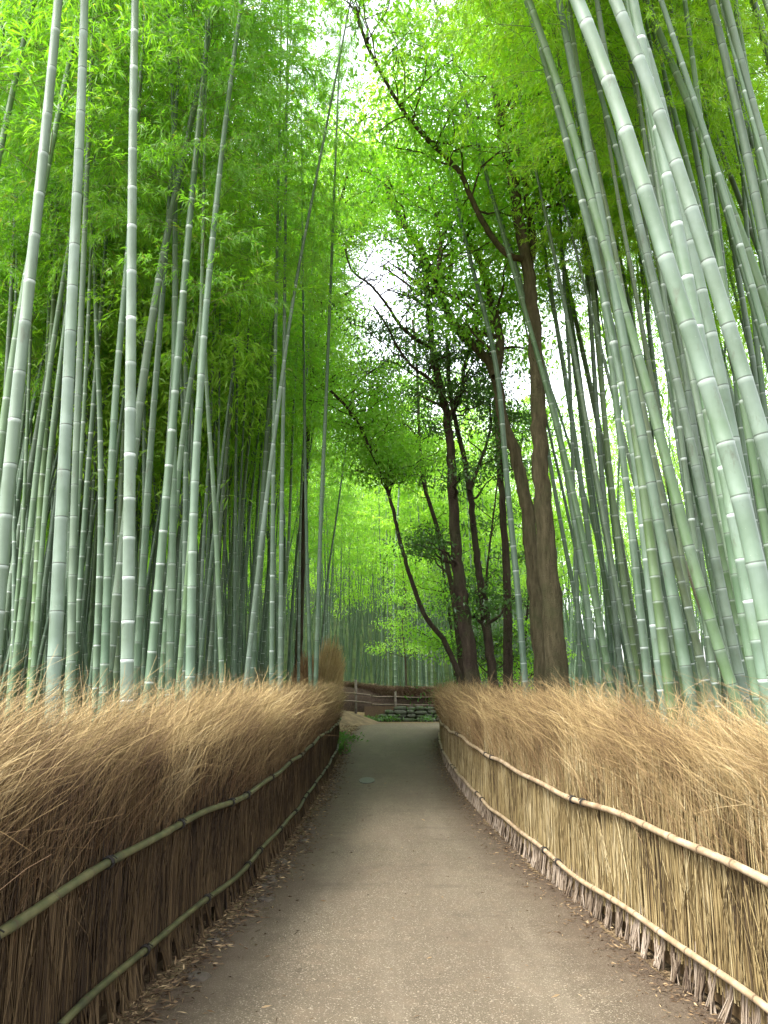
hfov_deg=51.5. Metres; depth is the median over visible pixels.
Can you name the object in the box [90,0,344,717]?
bamboo
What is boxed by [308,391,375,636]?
bamboo
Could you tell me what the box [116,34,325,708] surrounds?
bamboo
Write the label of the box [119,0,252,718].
bamboo
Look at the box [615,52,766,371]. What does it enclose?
bamboo
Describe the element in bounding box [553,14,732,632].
bamboo
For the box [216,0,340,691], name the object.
bamboo
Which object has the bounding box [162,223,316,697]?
bamboo
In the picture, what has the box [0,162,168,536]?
bamboo
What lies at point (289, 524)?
bamboo
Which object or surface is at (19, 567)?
bamboo
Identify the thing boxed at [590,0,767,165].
bamboo
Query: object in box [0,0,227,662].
bamboo
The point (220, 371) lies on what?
bamboo
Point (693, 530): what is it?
bamboo
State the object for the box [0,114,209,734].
bamboo
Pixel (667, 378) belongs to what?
bamboo
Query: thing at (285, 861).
stone
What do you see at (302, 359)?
bamboo
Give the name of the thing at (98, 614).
bamboo
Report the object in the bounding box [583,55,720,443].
bamboo
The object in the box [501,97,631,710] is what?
bamboo
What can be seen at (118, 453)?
bamboo
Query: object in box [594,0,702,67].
bamboo
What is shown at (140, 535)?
bamboo
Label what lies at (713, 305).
bamboo
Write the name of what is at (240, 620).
bamboo
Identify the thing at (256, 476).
bamboo
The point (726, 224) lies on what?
bamboo
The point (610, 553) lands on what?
bamboo
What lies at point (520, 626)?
bamboo
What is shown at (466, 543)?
bamboo
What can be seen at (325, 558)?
bamboo
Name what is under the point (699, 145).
bamboo
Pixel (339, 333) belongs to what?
bamboo
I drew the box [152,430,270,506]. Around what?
bamboo
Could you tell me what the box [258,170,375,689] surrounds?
bamboo
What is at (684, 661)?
bamboo
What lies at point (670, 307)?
bamboo
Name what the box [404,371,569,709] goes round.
tree
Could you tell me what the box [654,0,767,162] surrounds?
bamboo
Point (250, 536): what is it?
bamboo undergrove
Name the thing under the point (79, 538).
bamboo
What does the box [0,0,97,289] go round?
bamboo
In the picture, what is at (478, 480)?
bamboo
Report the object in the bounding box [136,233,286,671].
bamboo
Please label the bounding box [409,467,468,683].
bamboo
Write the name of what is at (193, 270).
bamboo
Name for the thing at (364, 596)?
distant bamboo thicket
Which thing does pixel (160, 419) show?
bamboo
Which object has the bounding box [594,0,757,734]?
bamboo
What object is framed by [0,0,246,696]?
bamboo
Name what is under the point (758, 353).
bamboo
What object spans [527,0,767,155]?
bamboo
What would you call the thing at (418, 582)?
bamboo
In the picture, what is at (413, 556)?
bamboo
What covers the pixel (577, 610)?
bamboo
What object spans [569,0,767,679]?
bamboo
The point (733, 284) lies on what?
bamboo
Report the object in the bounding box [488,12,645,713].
bamboo
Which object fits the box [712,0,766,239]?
bamboo
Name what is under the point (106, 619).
bamboo
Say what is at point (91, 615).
bamboo
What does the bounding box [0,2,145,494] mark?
bamboo
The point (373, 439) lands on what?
tree
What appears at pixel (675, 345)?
bamboo
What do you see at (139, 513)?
bamboo
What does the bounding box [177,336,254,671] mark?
bamboo
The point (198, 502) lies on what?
bamboo
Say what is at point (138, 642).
bamboo
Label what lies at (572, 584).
bamboo
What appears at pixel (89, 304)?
bamboo
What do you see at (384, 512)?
bamboo
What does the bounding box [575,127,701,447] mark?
bamboo
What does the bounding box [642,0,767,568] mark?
bamboo
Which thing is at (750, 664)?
bamboo
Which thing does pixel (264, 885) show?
stone
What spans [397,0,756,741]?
bamboo
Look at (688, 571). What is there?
bamboo
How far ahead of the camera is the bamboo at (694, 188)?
10.20 m
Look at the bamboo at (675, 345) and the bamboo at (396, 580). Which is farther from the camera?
the bamboo at (396, 580)
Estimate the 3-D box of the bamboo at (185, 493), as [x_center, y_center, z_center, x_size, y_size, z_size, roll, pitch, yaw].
[-3.797,-3.531,14.088,4.296,15.970,4.745,-6,-14,27]
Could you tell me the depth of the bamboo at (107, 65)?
10.87 m
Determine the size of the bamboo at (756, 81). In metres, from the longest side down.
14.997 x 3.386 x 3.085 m
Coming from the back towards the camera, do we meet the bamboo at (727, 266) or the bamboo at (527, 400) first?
the bamboo at (527, 400)
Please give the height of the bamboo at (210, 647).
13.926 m
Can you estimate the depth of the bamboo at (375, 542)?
45.03 m
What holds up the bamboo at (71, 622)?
on the ground at (301, 827)
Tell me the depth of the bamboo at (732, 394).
12.73 m
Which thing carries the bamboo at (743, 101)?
on the ground at (301, 827)
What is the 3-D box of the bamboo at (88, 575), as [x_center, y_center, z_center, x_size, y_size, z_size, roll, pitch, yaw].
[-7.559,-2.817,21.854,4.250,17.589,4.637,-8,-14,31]
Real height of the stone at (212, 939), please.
0.031 m
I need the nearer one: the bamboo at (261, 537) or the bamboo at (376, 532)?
the bamboo at (261, 537)
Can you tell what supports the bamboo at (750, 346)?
on the ground at (301, 827)
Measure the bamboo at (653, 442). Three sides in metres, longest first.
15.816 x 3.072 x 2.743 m
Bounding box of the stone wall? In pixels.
[364,706,438,721]
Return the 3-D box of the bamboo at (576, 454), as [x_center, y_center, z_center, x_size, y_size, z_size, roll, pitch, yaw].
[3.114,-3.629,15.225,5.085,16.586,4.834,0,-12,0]
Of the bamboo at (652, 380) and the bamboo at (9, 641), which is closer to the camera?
the bamboo at (652, 380)
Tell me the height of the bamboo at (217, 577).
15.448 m
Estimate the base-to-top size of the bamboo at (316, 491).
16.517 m
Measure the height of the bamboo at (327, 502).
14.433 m
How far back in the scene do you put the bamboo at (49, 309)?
13.89 m
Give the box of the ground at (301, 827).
[21,493,740,1023]
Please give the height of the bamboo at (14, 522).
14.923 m
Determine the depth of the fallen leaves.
4.98 m
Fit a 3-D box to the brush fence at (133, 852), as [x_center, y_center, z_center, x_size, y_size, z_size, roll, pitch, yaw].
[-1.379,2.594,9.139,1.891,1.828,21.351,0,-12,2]
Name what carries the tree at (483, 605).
on the ground at (301, 827)
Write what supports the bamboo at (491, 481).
on the ground at (301, 827)
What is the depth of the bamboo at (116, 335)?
15.56 m
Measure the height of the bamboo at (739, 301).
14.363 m
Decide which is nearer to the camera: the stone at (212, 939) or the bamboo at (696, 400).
the stone at (212, 939)
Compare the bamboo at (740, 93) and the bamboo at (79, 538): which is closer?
the bamboo at (740, 93)
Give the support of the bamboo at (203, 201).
on the ground at (301, 827)
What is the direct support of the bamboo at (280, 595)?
on the ground at (301, 827)
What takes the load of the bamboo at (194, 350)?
on the ground at (301, 827)
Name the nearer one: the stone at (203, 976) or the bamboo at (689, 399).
the stone at (203, 976)
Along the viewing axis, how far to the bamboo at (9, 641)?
16.57 m
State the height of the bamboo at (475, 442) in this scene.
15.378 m
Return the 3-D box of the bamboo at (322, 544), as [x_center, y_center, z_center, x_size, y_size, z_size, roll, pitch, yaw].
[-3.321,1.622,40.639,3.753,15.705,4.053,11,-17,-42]
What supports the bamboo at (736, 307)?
on the ground at (301, 827)
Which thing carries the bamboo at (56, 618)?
on the ground at (301, 827)
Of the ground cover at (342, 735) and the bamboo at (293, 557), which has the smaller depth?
the ground cover at (342, 735)
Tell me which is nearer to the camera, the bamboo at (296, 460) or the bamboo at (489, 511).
the bamboo at (296, 460)
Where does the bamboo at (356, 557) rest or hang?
on the ground at (301, 827)
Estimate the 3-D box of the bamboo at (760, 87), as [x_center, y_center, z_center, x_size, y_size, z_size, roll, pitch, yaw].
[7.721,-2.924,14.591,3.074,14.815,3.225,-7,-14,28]
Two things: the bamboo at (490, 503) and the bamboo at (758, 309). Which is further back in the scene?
the bamboo at (490, 503)
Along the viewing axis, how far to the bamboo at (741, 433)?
11.20 m
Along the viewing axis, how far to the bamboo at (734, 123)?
15.29 m
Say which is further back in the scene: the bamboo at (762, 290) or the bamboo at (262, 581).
the bamboo at (262, 581)
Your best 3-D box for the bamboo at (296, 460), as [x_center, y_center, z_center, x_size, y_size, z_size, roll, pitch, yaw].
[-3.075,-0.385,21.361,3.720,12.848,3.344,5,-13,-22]
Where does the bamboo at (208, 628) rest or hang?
on the ground at (301, 827)
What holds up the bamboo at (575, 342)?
on the ground at (301, 827)
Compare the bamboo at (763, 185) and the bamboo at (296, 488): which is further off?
the bamboo at (296, 488)
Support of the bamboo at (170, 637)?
on the ground at (301, 827)
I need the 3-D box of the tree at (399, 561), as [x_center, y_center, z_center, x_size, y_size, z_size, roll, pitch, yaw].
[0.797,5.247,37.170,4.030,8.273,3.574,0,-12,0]
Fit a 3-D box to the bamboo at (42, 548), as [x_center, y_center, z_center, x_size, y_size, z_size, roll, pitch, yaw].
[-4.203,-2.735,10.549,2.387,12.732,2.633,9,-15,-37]
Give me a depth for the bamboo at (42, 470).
12.60 m
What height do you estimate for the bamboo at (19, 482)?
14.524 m
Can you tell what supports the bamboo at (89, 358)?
on the ground at (301, 827)
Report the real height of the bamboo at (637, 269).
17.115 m
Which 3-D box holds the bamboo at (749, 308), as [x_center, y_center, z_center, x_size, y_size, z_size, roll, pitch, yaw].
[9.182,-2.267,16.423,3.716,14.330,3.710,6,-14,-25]
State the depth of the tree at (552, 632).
13.10 m
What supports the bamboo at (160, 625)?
on the ground at (301, 827)
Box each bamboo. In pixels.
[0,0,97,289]
[0,0,102,204]
[0,0,149,286]
[0,0,169,671]
[0,0,176,166]
[0,0,179,190]
[0,0,182,753]
[0,0,196,728]
[0,0,203,724]
[0,0,209,731]
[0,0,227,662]
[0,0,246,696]
[0,0,246,731]
[0,0,284,485]
[0,0,315,710]
[0,0,338,732]
[0,1,77,217]
[0,1,141,723]
[0,1,156,722]
[0,1,191,722]
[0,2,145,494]
[0,4,32,449]
[0,4,152,727]
[0,7,164,712]
[0,22,225,636]
[0,23,156,574]
[0,34,82,372]
[0,40,250,741]
[0,75,139,474]
[0,104,38,375]
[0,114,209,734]
[0,150,46,341]
[0,160,75,406]
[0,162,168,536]
[0,197,118,686]
[0,207,167,698]
[2,97,163,720]
[3,3,222,700]
[3,495,37,672]
[6,2,308,702]
[17,0,313,714]
[20,0,304,700]
[22,0,345,725]
[24,331,109,704]
[25,293,168,732]
[30,85,236,725]
[34,413,46,711]
[36,241,158,655]
[36,367,161,729]
[37,408,156,504]
[38,346,188,708]
[44,0,368,716]
[59,347,161,684]
[62,0,341,705]
[62,99,165,658]
[74,0,332,699]
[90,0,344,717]
[90,350,161,703]
[91,338,161,572]
[94,369,201,546]
[101,84,244,583]
[101,300,233,689]
[104,142,248,704]
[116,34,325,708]
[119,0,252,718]
[119,204,269,679]
[125,36,307,658]
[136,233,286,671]
[137,96,348,703]
[137,307,311,651]
[139,373,259,554]
[145,80,346,691]
[149,267,194,630]
[152,360,164,514]
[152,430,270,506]
[157,0,419,693]
[160,0,291,704]
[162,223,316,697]
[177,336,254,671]
[195,72,372,693]
[197,407,297,606]
[198,330,262,694]
[200,486,284,677]
[201,203,324,690]
[201,403,233,705]
[203,221,311,692]
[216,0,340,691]
[216,80,354,628]
[219,303,367,669]
[220,218,317,604]
[223,280,333,692]
[224,32,494,677]
[224,179,376,688]
[224,370,299,509]
[231,330,338,693]
[232,347,338,635]
[239,196,347,449]
[241,0,337,688]
[243,0,372,689]
[244,315,335,690]
[250,178,378,685]
[251,426,326,679]
[257,505,294,653]
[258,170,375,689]
[259,411,356,665]
[266,394,353,654]
[267,353,361,653]
[268,83,334,688]
[275,460,326,680]
[278,419,376,655]
[279,271,373,688]
[279,405,369,644]
[285,358,365,551]
[285,438,356,646]
[291,0,383,695]
[293,443,378,648]
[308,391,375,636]
[312,395,381,663]
[319,305,372,652]
[336,359,468,685]
[339,408,422,685]
[339,431,417,685]
[353,470,416,684]
[355,0,547,698]
[359,398,459,685]
[360,0,688,730]
[370,0,618,712]
[377,478,438,686]
[380,406,448,685]
[382,470,445,685]
[386,383,465,685]
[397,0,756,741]
[397,479,435,685]
[398,0,602,704]
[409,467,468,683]
[413,0,693,648]
[413,0,702,748]
[414,406,495,550]
[422,404,506,555]
[423,0,629,713]
[428,365,496,632]
[432,429,494,568]
[433,16,645,703]
[434,444,507,677]
[436,0,758,734]
[443,417,521,574]
[444,378,510,627]
[445,16,593,696]
[449,0,689,726]
[458,0,675,718]
[458,0,679,737]
[458,0,755,518]
[459,0,643,716]
[461,411,524,631]
[463,17,639,701]
[463,214,602,698]
[471,93,653,695]
[473,0,767,321]
[474,395,588,563]
[476,0,767,739]
[476,14,680,688]
[477,51,658,715]
[480,15,731,729]
[484,5,646,715]
[485,0,715,720]
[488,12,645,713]
[496,434,572,570]
[500,0,749,685]
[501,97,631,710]
[503,98,605,546]
[504,93,657,313]
[506,433,571,569]
[507,0,733,730]
[513,407,608,557]
[515,34,670,519]
[518,0,767,513]
[522,1,705,739]
[525,1,767,514]
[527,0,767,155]
[528,6,763,686]
[530,61,612,230]
[531,108,726,680]
[540,0,715,744]
[540,41,709,480]
[546,51,722,259]
[550,154,650,636]
[551,35,738,255]
[551,46,743,305]
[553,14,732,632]
[554,0,767,149]
[554,136,682,703]
[555,194,728,699]
[558,7,685,399]
[561,18,766,279]
[563,0,767,723]
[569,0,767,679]
[574,0,767,279]
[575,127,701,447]
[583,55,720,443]
[586,0,767,400]
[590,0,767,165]
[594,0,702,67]
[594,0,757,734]
[598,32,747,672]
[602,13,767,570]
[608,0,767,484]
[611,1,767,282]
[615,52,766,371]
[620,192,715,616]
[623,0,767,202]
[624,0,766,749]
[631,95,759,260]
[639,0,767,184]
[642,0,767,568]
[642,231,748,345]
[643,0,767,147]
[643,73,759,348]
[643,101,735,603]
[644,0,767,372]
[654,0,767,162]
[657,167,767,334]
[658,0,767,356]
[658,0,767,543]
[667,0,767,200]
[667,1,731,308]
[675,1,767,289]
[685,1,767,423]
[686,0,767,359]
[692,153,767,406]
[697,27,767,180]
[700,70,766,329]
[704,0,767,224]
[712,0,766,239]
[719,3,767,230]
[719,98,767,319]
[719,156,765,334]
[720,78,767,304]
[732,0,767,227]
[762,0,767,15]
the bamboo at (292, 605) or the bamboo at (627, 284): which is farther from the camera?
the bamboo at (292, 605)
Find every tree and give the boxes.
[254,334,476,687]
[260,0,675,702]
[288,71,614,704]
[312,214,548,688]
[317,314,473,683]
[360,538,437,685]
[378,356,513,683]
[397,303,567,693]
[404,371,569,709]
[434,400,609,690]
[455,246,567,695]
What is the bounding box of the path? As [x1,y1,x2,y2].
[131,723,721,1023]
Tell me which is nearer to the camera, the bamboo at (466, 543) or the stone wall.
the stone wall
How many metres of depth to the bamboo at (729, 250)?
15.87 m
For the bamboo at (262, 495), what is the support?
on the ground at (301, 827)
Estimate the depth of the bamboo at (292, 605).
22.57 m
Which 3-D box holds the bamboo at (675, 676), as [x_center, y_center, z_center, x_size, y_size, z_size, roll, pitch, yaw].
[4.203,-3.926,15.313,4.928,17.230,5.421,0,-12,0]
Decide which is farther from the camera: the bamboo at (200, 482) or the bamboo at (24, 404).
the bamboo at (200, 482)
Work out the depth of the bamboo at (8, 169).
11.87 m
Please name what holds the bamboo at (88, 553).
on the ground at (301, 827)
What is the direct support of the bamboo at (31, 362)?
on the ground at (301, 827)
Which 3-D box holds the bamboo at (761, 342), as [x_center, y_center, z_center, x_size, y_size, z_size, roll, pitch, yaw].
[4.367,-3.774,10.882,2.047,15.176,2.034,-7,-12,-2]
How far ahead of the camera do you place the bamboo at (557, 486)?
40.90 m
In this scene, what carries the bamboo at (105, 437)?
on the ground at (301, 827)
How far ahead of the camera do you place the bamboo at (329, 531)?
33.81 m
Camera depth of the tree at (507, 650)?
17.87 m
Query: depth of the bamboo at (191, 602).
9.47 m
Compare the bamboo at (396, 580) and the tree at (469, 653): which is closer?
the tree at (469, 653)
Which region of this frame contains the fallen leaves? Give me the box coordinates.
[109,725,732,1023]
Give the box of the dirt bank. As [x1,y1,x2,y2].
[339,711,380,725]
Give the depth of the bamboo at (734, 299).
17.43 m
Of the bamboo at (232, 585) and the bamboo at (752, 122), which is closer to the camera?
the bamboo at (752, 122)
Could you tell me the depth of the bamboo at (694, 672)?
13.47 m
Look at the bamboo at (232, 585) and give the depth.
29.06 m
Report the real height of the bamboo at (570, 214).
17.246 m
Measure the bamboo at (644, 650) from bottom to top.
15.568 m
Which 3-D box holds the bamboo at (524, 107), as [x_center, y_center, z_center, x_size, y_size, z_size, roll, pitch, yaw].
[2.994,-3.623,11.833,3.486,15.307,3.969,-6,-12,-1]
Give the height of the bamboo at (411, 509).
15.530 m
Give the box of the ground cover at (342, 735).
[337,714,435,754]
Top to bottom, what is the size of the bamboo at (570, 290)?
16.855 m
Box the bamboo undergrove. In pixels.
[0,2,767,737]
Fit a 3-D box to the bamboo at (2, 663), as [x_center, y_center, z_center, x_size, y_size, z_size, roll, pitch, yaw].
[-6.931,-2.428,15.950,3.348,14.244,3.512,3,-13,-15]
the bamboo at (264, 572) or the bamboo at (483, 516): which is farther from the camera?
the bamboo at (483, 516)
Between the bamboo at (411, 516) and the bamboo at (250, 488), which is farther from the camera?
the bamboo at (411, 516)
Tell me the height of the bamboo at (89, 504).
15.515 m
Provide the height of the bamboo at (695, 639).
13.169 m
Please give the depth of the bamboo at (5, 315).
16.38 m
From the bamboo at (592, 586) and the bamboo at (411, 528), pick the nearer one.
the bamboo at (592, 586)
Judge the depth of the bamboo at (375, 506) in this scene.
44.59 m
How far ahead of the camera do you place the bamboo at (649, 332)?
14.97 m
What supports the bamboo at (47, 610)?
on the ground at (301, 827)
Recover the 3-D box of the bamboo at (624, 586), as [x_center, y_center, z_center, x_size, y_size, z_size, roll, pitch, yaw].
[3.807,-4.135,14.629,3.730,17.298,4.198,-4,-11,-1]
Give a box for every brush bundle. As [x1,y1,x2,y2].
[291,650,320,687]
[318,632,346,689]
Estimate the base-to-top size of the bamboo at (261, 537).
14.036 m
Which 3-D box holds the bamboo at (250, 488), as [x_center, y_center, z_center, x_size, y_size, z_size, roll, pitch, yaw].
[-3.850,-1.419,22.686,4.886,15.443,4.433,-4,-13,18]
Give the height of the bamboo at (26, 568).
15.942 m
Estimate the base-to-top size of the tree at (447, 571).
12.061 m
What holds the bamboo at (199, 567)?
on the ground at (301, 827)
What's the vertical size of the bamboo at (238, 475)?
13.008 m
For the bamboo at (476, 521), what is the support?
on the ground at (301, 827)
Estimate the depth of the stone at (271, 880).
6.20 m
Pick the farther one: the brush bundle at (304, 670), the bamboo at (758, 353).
the brush bundle at (304, 670)
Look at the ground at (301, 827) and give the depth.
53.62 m
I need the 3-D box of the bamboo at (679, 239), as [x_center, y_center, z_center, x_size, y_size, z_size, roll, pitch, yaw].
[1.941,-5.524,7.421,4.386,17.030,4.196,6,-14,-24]
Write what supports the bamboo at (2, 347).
on the ground at (301, 827)
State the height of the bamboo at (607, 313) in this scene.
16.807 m
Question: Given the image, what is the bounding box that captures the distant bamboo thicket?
[21,418,710,696]
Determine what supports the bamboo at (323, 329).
on the ground at (301, 827)
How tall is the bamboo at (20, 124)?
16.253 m
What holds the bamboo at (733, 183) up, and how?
on the ground at (301, 827)
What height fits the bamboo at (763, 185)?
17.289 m
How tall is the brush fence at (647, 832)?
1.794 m
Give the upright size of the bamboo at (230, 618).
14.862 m
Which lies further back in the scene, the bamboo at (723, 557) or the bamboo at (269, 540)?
the bamboo at (269, 540)
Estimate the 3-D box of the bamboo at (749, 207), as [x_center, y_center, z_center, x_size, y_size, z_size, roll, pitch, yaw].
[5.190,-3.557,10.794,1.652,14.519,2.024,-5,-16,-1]
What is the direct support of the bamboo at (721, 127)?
on the ground at (301, 827)
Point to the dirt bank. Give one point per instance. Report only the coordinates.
(349, 719)
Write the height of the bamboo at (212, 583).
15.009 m
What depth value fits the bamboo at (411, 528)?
44.30 m
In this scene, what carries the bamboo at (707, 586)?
on the ground at (301, 827)
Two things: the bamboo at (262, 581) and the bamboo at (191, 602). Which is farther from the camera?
the bamboo at (262, 581)
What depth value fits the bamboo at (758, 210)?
8.39 m
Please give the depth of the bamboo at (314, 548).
31.67 m
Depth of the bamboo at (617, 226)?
12.65 m
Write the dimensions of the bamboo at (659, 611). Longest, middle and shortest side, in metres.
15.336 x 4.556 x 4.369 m
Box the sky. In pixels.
[9,0,767,669]
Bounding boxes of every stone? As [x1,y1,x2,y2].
[187,971,211,981]
[206,937,219,942]
[256,882,271,888]
[256,896,274,901]
[266,878,276,882]
[276,859,287,863]
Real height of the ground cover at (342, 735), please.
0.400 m
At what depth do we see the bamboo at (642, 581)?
14.25 m
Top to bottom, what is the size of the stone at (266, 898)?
0.046 m
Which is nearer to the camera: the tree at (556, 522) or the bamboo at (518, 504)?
the tree at (556, 522)
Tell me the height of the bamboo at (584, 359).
17.437 m
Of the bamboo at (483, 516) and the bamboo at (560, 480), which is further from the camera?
the bamboo at (483, 516)
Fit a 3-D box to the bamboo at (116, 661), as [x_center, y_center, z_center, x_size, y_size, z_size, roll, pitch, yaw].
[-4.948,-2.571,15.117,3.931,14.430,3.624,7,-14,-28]
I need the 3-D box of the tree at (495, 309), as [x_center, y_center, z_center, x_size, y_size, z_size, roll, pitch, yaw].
[1.477,-2.284,15.414,5.721,14.298,6.393,9,-15,-35]
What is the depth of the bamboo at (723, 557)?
10.95 m
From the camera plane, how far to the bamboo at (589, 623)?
13.14 m
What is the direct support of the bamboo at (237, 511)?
on the ground at (301, 827)
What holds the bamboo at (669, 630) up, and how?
on the ground at (301, 827)
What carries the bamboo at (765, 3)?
on the ground at (301, 827)
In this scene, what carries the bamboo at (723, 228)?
on the ground at (301, 827)
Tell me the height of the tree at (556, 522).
9.440 m
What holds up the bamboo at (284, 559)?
on the ground at (301, 827)
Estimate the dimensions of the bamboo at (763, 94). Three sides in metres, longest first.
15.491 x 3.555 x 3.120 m
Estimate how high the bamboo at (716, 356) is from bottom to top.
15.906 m
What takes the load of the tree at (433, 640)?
on the ground at (301, 827)
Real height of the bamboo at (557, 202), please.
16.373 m
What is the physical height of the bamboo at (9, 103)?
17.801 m
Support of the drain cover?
on the path
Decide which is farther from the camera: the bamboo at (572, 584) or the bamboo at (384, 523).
the bamboo at (384, 523)
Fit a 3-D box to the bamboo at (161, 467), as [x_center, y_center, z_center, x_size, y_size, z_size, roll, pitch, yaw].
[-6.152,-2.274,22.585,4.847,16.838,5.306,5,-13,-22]
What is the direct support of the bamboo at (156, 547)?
on the ground at (301, 827)
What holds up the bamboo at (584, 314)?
on the ground at (301, 827)
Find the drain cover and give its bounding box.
[359,777,374,783]
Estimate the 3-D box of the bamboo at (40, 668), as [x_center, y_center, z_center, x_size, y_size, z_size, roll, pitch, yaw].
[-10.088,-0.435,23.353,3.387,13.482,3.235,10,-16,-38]
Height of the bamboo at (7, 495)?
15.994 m
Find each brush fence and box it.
[0,647,357,1023]
[340,680,518,713]
[423,648,767,1023]
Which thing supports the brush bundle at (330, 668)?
on the ground at (301, 827)
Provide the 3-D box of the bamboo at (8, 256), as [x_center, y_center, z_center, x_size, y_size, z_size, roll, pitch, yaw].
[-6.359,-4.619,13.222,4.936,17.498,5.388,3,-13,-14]
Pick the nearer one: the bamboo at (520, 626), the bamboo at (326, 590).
the bamboo at (520, 626)
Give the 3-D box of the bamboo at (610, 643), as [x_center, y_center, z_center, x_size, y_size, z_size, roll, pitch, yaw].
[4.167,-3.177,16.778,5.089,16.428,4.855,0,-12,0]
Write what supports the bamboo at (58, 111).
on the ground at (301, 827)
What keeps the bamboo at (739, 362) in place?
on the ground at (301, 827)
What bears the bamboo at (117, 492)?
on the ground at (301, 827)
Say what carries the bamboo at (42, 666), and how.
on the ground at (301, 827)
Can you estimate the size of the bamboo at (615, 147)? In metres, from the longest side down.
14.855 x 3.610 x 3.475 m
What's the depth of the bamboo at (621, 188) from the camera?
14.54 m
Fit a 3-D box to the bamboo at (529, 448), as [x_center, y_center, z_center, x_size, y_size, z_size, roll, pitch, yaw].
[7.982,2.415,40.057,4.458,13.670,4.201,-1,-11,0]
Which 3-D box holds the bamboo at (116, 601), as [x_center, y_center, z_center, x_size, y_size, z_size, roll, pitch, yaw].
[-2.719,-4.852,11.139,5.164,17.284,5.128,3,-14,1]
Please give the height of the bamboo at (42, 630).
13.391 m
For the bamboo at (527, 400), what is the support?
on the ground at (301, 827)
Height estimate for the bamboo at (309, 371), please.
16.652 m
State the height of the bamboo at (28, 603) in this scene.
17.186 m
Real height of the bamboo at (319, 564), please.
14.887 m
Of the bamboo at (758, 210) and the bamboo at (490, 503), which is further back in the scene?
the bamboo at (490, 503)
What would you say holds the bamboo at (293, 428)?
on the ground at (301, 827)
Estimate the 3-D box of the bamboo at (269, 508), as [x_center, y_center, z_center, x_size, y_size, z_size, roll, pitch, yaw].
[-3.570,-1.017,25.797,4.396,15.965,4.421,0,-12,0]
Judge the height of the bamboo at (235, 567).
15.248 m
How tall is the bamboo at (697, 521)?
16.533 m
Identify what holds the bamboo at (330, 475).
on the ground at (301, 827)
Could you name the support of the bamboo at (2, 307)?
on the ground at (301, 827)
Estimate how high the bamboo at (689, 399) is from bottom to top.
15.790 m
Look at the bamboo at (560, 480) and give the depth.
16.56 m
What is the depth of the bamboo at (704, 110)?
11.18 m
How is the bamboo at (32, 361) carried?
on the ground at (301, 827)
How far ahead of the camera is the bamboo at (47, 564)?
14.79 m
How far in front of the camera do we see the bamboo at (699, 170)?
10.45 m
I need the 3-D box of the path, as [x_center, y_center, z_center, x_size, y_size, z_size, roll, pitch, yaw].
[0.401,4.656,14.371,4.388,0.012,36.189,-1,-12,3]
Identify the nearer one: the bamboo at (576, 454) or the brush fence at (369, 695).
the bamboo at (576, 454)
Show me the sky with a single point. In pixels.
(556, 385)

